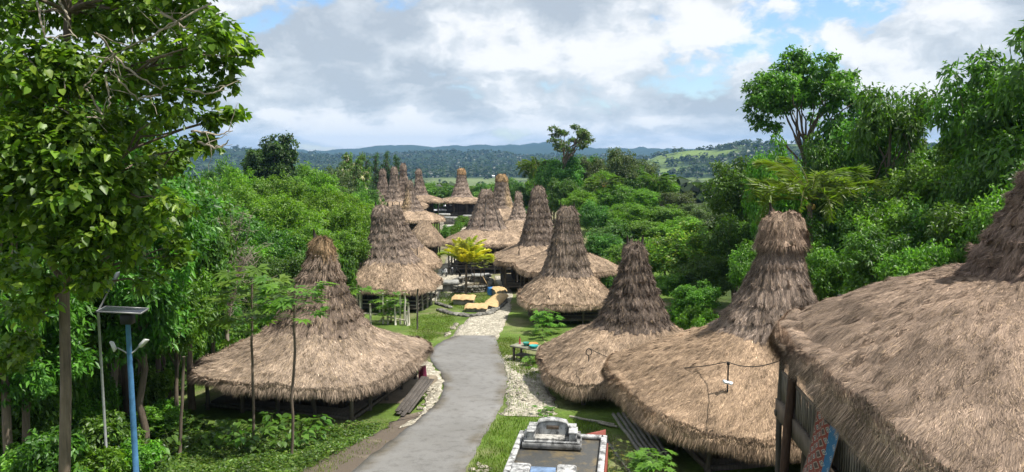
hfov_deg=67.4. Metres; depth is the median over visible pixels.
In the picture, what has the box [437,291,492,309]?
grass
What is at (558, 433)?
tomb headstone
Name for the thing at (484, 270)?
sapling
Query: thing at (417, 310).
bare pole
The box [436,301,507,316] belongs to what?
stone kerb
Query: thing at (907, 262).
tree
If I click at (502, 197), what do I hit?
thatched house
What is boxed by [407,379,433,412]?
plank
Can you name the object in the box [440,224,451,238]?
tree
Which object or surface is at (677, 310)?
tree
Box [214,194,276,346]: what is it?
tree
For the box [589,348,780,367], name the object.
electric cable
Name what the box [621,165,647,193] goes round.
tree
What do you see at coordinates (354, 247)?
tree
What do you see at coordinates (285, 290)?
tree
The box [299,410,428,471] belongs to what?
dirt shoulder
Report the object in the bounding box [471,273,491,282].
stone tomb
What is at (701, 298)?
tree
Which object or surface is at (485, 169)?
woods
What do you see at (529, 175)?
tree
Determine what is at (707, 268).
tree
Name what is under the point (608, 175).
tree
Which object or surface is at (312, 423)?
broadleaf plant
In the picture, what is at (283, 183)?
tree
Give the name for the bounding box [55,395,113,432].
tree
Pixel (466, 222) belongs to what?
tree
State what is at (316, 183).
tree
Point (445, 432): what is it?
road
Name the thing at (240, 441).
broadleaf plant
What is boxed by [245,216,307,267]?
tree
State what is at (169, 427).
broadleaf plant
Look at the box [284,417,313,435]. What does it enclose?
broadleaf plant
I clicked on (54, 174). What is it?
tree
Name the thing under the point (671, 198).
tree
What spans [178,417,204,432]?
broadleaf plant
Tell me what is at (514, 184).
tree
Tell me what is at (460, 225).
tree
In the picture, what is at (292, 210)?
tree
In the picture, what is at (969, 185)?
tree
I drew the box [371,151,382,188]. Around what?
tree
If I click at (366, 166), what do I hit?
tree
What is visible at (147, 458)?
bush
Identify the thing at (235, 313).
tree
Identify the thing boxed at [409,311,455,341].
grass
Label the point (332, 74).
sky
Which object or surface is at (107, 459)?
bush
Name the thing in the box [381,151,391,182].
tree
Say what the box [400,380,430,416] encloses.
plank
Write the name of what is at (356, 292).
papaya tree
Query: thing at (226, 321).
papaya tree
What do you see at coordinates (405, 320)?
post fence
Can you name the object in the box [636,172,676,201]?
tree
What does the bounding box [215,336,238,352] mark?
tree
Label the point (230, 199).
tree
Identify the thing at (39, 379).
tree
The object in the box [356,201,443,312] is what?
thatched house
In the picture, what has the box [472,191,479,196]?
tree
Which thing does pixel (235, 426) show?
broadleaf plant
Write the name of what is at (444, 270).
motorbike
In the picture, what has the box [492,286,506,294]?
covered tomb
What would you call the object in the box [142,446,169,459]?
broadleaf plant
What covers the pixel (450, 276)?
village yard
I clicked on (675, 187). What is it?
tree
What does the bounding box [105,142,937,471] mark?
ground
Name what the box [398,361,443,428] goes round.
rubble verge
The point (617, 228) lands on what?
tree
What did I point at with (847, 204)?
tree
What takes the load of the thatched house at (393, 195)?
on the ground at (517, 322)
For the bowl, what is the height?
0.180 m
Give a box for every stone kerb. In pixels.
[434,302,452,308]
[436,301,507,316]
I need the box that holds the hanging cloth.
[418,365,426,378]
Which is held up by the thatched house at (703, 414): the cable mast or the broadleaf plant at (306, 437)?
the cable mast
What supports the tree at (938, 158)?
on the ground at (517, 322)
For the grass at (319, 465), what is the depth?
29.33 m
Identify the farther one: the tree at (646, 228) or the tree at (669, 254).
the tree at (646, 228)
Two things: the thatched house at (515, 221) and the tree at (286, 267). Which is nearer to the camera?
the tree at (286, 267)
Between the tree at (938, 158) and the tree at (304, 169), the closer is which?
the tree at (938, 158)
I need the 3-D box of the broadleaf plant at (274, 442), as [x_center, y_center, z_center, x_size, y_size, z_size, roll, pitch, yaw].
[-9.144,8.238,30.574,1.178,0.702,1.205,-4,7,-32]
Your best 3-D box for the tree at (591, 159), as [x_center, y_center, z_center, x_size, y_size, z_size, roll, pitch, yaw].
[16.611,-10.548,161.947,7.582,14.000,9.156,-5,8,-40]
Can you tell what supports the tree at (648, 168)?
on the ground at (517, 322)
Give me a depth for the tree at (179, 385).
40.45 m
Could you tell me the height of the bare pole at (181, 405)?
4.174 m
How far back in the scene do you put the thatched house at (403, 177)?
159.06 m
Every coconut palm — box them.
[515,156,553,179]
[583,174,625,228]
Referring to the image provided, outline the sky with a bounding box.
[0,0,1023,150]
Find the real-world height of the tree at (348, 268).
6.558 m
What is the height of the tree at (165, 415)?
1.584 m
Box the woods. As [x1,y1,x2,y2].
[165,138,936,212]
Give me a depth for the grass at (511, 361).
49.15 m
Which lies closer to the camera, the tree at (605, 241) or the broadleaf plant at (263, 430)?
the broadleaf plant at (263, 430)
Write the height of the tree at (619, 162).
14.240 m
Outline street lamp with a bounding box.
[96,306,148,471]
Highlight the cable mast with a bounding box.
[723,362,732,391]
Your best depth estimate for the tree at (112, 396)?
31.75 m
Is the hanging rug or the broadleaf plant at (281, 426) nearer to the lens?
the hanging rug
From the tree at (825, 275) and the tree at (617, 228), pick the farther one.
the tree at (617, 228)
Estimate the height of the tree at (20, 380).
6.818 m
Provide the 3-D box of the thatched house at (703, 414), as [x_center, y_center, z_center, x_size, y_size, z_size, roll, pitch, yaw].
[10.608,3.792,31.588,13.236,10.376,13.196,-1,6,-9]
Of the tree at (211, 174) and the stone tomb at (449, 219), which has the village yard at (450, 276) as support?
the stone tomb at (449, 219)
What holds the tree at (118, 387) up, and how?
on the ground at (517, 322)
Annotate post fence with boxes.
[356,291,409,325]
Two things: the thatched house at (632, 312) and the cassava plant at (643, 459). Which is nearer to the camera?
the cassava plant at (643, 459)
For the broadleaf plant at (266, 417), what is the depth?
33.74 m
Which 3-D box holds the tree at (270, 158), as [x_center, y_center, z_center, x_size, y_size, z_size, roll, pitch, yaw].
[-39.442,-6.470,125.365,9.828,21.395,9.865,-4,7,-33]
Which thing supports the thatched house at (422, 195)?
on the ground at (517, 322)
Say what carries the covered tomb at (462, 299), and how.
on the ground at (517, 322)
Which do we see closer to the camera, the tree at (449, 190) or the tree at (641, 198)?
the tree at (641, 198)
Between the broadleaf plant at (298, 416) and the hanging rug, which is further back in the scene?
the broadleaf plant at (298, 416)
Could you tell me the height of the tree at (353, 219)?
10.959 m
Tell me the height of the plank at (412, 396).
0.645 m
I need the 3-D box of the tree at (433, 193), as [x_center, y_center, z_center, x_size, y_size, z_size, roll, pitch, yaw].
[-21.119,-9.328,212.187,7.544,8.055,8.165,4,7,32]
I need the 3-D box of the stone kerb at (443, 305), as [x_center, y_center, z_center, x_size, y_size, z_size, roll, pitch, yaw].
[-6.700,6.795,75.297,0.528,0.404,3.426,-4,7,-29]
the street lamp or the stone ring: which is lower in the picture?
the street lamp
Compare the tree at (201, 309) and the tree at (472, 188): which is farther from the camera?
the tree at (472, 188)
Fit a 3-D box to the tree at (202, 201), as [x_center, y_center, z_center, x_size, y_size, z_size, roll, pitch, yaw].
[-17.574,1.281,33.850,9.076,15.820,8.393,2,7,21]
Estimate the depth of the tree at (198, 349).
41.56 m
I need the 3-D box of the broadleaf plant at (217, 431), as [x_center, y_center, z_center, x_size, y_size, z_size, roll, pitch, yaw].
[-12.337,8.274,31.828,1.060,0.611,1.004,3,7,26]
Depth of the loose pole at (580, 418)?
34.65 m
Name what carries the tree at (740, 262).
on the ground at (517, 322)
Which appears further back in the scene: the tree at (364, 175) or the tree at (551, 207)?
the tree at (551, 207)
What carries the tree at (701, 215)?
on the ground at (517, 322)
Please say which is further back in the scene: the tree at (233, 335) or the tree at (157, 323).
the tree at (233, 335)
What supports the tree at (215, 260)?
on the ground at (517, 322)
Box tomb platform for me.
[503,430,607,471]
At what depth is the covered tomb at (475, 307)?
71.32 m
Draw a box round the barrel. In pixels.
[487,286,491,295]
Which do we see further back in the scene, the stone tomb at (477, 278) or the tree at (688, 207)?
the tree at (688, 207)
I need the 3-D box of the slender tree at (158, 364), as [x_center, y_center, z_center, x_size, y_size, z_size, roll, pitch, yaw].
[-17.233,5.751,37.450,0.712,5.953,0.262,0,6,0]
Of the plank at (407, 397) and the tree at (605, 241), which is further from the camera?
the tree at (605, 241)
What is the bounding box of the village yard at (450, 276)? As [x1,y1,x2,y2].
[428,221,493,300]
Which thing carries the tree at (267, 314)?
on the ground at (517, 322)
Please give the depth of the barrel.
81.47 m
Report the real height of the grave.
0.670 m
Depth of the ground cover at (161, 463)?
29.98 m
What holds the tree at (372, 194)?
on the ground at (517, 322)
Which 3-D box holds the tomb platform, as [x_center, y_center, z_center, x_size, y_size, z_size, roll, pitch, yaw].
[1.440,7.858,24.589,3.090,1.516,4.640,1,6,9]
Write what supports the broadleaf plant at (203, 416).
on the ground at (517, 322)
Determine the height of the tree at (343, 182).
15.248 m
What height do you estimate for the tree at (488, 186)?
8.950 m
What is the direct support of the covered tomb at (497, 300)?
on the ground at (517, 322)
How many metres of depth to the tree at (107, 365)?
33.52 m
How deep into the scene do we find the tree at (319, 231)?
71.30 m
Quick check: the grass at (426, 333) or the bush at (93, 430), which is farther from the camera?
the grass at (426, 333)
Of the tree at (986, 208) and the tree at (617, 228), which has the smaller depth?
the tree at (986, 208)
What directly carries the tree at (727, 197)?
on the ground at (517, 322)
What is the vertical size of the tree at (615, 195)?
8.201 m
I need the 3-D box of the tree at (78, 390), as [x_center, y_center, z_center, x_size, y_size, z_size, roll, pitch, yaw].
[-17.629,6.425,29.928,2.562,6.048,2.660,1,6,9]
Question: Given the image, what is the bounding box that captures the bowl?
[529,344,537,348]
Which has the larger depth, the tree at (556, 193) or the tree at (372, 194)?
the tree at (556, 193)
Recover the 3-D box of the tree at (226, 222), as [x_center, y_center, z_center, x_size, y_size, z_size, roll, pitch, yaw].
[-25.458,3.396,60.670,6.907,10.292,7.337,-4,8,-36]
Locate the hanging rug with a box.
[802,408,839,471]
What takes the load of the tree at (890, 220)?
on the ground at (517, 322)
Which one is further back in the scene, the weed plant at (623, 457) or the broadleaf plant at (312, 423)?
the broadleaf plant at (312, 423)
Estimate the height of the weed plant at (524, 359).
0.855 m
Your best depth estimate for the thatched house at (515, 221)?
118.42 m
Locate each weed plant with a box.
[520,355,536,367]
[531,405,555,416]
[608,439,634,471]
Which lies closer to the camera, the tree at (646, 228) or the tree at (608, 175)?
the tree at (646, 228)
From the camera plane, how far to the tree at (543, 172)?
164.44 m
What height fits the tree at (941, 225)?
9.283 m
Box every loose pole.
[569,415,614,424]
[598,421,617,427]
[607,439,629,471]
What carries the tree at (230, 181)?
on the ground at (517, 322)
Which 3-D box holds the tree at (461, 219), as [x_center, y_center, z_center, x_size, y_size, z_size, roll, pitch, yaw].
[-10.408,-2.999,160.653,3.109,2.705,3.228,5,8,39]
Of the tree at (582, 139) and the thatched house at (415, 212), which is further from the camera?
the tree at (582, 139)
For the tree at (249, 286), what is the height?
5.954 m
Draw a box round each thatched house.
[185,229,436,420]
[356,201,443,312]
[376,167,387,201]
[381,166,402,206]
[390,202,442,269]
[399,162,428,210]
[401,178,445,249]
[414,167,443,223]
[440,167,477,216]
[441,186,520,273]
[469,172,512,220]
[493,184,553,292]
[504,189,525,233]
[512,243,618,288]
[515,202,608,324]
[533,235,683,404]
[599,202,818,471]
[765,164,1023,471]
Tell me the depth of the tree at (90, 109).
30.80 m
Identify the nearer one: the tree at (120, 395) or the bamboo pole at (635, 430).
the bamboo pole at (635, 430)
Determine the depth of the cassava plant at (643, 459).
25.27 m
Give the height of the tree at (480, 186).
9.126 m
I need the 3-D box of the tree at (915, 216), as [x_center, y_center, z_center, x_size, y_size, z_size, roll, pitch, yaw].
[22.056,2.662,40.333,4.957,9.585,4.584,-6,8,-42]
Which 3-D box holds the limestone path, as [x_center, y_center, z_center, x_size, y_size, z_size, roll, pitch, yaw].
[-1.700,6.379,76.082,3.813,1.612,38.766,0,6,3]
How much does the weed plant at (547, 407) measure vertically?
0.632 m
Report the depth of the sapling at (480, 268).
88.58 m
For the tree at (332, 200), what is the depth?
87.68 m
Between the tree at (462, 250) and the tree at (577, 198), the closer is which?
the tree at (462, 250)
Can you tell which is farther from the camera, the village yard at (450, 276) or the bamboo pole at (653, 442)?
the village yard at (450, 276)
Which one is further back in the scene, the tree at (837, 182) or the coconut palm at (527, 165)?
the coconut palm at (527, 165)
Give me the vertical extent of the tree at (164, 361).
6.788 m
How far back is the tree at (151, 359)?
38.40 m
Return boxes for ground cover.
[2,380,195,471]
[150,419,387,471]
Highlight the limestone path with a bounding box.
[450,276,512,338]
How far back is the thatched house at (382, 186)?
153.20 m
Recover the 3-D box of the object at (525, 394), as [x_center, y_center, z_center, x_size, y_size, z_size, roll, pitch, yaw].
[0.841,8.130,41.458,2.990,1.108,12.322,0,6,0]
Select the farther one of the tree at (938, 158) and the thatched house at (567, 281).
the thatched house at (567, 281)
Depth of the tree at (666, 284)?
65.68 m
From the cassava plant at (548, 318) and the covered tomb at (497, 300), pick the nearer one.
the cassava plant at (548, 318)
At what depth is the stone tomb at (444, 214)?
179.61 m
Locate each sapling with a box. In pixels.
[475,257,487,284]
[479,256,491,284]
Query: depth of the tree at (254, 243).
62.90 m
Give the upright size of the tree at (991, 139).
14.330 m
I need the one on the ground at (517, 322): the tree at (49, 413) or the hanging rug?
the tree at (49, 413)
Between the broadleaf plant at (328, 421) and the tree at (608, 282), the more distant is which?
the tree at (608, 282)
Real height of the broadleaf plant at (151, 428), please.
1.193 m
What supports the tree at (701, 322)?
on the ground at (517, 322)
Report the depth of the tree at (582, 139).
150.11 m
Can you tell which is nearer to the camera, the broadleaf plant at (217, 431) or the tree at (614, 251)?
the broadleaf plant at (217, 431)
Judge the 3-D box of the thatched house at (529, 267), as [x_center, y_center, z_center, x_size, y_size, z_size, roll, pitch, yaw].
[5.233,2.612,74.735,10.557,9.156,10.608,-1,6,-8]
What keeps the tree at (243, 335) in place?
on the ground at (517, 322)
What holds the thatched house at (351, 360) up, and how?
on the ground at (517, 322)
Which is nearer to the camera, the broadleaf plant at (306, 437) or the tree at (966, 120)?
the broadleaf plant at (306, 437)
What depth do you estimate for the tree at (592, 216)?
113.93 m
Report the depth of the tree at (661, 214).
108.41 m
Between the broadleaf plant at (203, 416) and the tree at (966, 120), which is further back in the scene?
the tree at (966, 120)
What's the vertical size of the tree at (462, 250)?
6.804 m
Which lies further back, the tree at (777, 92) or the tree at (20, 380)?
the tree at (777, 92)
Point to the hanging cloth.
(422, 371)
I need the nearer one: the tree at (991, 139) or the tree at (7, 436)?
the tree at (7, 436)
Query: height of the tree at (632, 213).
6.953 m
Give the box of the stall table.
[510,342,539,360]
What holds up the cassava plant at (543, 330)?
on the ground at (517, 322)
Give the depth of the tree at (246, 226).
62.87 m
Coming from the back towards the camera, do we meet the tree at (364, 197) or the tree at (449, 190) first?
the tree at (449, 190)
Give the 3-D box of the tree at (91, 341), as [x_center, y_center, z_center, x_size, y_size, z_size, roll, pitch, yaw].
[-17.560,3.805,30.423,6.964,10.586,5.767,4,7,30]
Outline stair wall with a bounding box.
[587,429,605,434]
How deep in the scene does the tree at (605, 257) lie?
82.66 m
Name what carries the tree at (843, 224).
on the ground at (517, 322)
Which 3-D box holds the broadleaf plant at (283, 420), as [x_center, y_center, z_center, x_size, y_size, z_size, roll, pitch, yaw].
[-9.827,8.175,33.090,1.009,0.733,1.232,3,7,27]
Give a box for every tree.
[0,0,264,471]
[0,52,115,149]
[0,223,92,459]
[0,246,102,442]
[0,339,50,427]
[0,385,59,462]
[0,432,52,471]
[45,249,135,370]
[49,342,96,426]
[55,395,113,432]
[72,178,215,443]
[83,351,124,411]
[87,96,225,419]
[99,336,136,367]
[108,378,121,411]
[109,356,137,371]
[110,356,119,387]
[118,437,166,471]
[119,386,153,409]
[125,405,186,435]
[133,368,172,379]
[134,363,174,406]
[136,267,221,423]
[138,363,141,374]
[145,345,186,397]
[147,397,183,411]
[151,142,249,393]
[155,355,165,370]
[156,354,160,402]
[172,374,195,391]
[178,169,261,262]
[185,325,210,374]
[186,206,244,410]
[192,154,235,193]
[200,264,292,439]
[200,284,246,353]
[201,339,221,356]
[206,162,270,209]
[213,215,236,236]
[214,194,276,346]
[215,178,281,225]
[215,326,239,349]
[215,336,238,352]
[220,193,252,229]
[228,235,274,270]
[235,318,262,339]
[236,268,279,318]
[239,130,300,193]
[242,250,303,292]
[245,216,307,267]
[249,189,329,237]
[249,274,338,453]
[250,169,313,221]
[255,302,277,332]
[272,283,294,295]
[284,218,355,269]
[288,160,326,197]
[296,165,347,210]
[298,185,374,235]
[309,164,357,195]
[326,197,371,243]
[327,227,371,268]
[336,151,372,189]
[338,253,360,298]
[344,189,377,221]
[347,284,377,303]
[353,178,386,204]
[362,155,375,189]
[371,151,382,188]
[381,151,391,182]
[388,154,401,183]
[424,181,439,191]
[426,188,446,208]
[434,186,454,207]
[438,235,495,293]
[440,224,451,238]
[449,223,459,235]
[454,215,468,222]
[454,221,463,229]
[463,218,469,227]
[468,183,480,192]
[472,182,494,193]
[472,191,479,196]
[485,184,494,191]
[508,177,525,194]
[510,180,531,208]
[523,180,547,197]
[527,160,539,179]
[530,152,586,191]
[535,157,560,219]
[545,176,586,212]
[546,123,595,170]
[546,191,554,225]
[558,188,598,227]
[576,153,604,169]
[577,199,617,231]
[579,156,612,190]
[582,170,622,205]
[584,231,624,260]
[587,217,639,243]
[593,184,635,211]
[596,147,640,212]
[601,254,617,263]
[602,243,647,264]
[604,275,615,290]
[606,200,648,226]
[617,237,664,273]
[620,218,674,240]
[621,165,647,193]
[622,187,663,209]
[628,159,659,184]
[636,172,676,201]
[639,182,680,206]
[640,203,690,223]
[648,221,717,273]
[653,266,703,299]
[656,190,696,209]
[658,215,709,241]
[667,298,691,326]
[668,279,721,310]
[674,304,713,329]
[675,202,712,221]
[676,252,737,308]
[685,206,724,234]
[688,310,720,328]
[698,212,758,302]
[699,154,752,292]
[726,239,757,288]
[736,44,866,180]
[738,128,814,238]
[744,155,890,257]
[798,127,858,252]
[800,204,860,293]
[805,241,857,300]
[807,100,926,207]
[818,184,886,287]
[833,226,911,295]
[839,81,946,208]
[848,192,932,254]
[872,238,958,281]
[875,142,963,220]
[897,196,953,256]
[913,44,1023,220]
[919,199,981,263]
[930,122,960,170]
[932,151,1013,219]
[949,183,1013,263]
[960,117,1023,183]
[964,20,1023,189]
[998,167,1022,202]
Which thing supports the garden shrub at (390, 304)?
on the ground at (517, 322)
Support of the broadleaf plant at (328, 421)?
on the ground at (517, 322)
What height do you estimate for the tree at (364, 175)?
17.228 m
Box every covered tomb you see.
[451,294,475,304]
[464,303,488,311]
[485,293,508,308]
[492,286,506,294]
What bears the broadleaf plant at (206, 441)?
on the ground at (517, 322)
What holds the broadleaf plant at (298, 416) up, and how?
on the ground at (517, 322)
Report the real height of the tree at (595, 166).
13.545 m
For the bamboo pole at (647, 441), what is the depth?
29.44 m
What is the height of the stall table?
1.145 m
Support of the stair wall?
on the ground at (517, 322)
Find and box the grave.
[503,463,576,471]
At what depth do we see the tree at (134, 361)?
46.11 m
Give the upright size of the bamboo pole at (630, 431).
0.400 m
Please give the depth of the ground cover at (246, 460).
29.90 m
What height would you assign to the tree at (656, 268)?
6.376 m
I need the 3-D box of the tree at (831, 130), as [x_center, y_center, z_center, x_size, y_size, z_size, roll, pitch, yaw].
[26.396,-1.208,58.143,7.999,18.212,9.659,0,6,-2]
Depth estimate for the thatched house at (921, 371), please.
15.56 m
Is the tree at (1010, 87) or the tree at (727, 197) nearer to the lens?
the tree at (1010, 87)
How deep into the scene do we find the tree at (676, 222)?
96.07 m
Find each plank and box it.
[395,376,424,411]
[400,376,428,410]
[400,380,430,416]
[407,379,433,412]
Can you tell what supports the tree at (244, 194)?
on the ground at (517, 322)
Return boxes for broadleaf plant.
[129,417,162,433]
[137,411,175,437]
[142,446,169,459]
[153,428,188,454]
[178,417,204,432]
[188,431,214,447]
[190,414,208,430]
[201,425,224,436]
[210,429,241,446]
[214,418,232,432]
[226,430,259,448]
[227,419,257,434]
[246,438,269,452]
[247,421,278,437]
[259,409,288,427]
[264,422,285,436]
[268,413,299,431]
[268,432,295,449]
[283,413,308,426]
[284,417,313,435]
[285,426,316,446]
[302,425,327,439]
[303,414,333,429]
[303,418,322,427]
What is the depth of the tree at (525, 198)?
163.45 m
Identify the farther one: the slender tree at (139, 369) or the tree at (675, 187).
the tree at (675, 187)
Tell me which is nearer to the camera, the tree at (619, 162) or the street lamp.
the street lamp
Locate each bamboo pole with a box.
[611,413,639,451]
[617,412,648,455]
[622,412,651,455]
[627,413,655,453]
[641,424,663,455]
[648,429,668,455]
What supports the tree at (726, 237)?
on the ground at (517, 322)
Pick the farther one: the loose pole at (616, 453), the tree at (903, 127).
the tree at (903, 127)
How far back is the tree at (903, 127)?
50.84 m
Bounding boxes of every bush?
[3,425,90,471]
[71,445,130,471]
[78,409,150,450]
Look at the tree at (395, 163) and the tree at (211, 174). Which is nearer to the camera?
the tree at (211, 174)
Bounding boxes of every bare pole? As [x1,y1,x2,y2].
[178,356,185,455]
[416,289,418,329]
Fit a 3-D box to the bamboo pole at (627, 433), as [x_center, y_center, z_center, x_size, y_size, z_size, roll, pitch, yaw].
[4.452,7.688,29.955,0.171,0.414,5.119,0,6,-4]
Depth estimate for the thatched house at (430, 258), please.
86.65 m
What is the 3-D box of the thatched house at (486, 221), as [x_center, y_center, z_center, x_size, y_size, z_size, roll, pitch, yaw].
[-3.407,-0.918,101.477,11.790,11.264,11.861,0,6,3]
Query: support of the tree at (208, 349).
on the ground at (517, 322)
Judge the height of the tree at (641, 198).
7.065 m
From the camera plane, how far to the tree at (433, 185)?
221.91 m
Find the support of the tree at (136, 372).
on the ground at (517, 322)
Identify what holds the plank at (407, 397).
on the plank
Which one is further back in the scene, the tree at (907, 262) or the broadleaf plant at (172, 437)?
the tree at (907, 262)
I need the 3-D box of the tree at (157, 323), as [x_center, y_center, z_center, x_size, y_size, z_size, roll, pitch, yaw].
[-14.233,3.340,29.641,5.456,11.139,5.136,4,7,30]
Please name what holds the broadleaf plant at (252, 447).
on the ground at (517, 322)
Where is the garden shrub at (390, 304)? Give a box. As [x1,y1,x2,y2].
[369,289,410,322]
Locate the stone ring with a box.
[452,275,493,293]
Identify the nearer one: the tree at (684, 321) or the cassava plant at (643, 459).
the cassava plant at (643, 459)
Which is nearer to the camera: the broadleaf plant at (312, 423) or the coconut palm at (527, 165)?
the broadleaf plant at (312, 423)
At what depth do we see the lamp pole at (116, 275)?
24.56 m
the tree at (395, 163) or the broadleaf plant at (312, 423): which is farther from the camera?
the tree at (395, 163)
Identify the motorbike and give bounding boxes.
[441,268,447,276]
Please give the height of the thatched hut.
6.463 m
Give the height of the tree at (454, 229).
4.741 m
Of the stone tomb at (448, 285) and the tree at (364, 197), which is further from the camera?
the tree at (364, 197)
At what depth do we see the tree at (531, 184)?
158.70 m
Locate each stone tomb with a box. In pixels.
[439,213,450,216]
[442,280,458,291]
[444,216,455,223]
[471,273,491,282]
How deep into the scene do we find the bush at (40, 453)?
22.22 m
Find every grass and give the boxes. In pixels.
[296,419,394,471]
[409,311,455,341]
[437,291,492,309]
[469,413,617,471]
[494,336,537,380]
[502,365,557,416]
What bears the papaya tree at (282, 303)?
on the ground at (517, 322)
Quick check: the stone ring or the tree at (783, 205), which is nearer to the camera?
the tree at (783, 205)
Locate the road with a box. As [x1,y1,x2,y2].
[352,335,507,471]
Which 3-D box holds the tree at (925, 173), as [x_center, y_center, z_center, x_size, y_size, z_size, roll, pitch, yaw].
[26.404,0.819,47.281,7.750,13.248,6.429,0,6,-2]
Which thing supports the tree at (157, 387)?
on the ground at (517, 322)
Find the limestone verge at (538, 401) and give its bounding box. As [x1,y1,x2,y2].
[498,355,557,416]
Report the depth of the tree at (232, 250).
41.15 m
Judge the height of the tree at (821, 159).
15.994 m
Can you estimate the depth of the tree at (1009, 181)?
35.79 m
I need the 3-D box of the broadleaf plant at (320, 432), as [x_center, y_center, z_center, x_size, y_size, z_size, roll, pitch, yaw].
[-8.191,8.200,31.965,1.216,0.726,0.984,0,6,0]
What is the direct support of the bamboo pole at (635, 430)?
on the ground at (517, 322)
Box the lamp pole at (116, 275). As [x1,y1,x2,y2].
[97,272,119,447]
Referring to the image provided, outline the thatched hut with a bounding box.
[412,220,443,256]
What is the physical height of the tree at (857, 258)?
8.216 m
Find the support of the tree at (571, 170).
on the ground at (517, 322)
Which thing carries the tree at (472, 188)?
on the ground at (517, 322)
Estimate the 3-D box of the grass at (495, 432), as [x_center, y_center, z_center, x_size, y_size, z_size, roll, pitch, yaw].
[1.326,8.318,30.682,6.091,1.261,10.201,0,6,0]
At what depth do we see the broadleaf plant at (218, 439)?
30.69 m
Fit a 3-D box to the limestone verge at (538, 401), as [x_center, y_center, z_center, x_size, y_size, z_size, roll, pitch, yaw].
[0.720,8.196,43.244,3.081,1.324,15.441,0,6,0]
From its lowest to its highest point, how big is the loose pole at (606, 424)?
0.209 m
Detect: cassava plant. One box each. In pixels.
[529,308,565,333]
[529,322,553,338]
[626,447,677,471]
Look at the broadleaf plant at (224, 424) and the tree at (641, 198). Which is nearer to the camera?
the broadleaf plant at (224, 424)
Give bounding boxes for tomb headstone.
[522,417,581,449]
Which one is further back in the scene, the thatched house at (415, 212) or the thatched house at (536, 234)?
the thatched house at (415, 212)
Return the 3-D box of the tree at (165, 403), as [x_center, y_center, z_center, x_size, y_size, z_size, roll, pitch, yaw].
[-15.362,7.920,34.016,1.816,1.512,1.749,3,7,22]
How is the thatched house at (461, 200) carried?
on the ground at (517, 322)

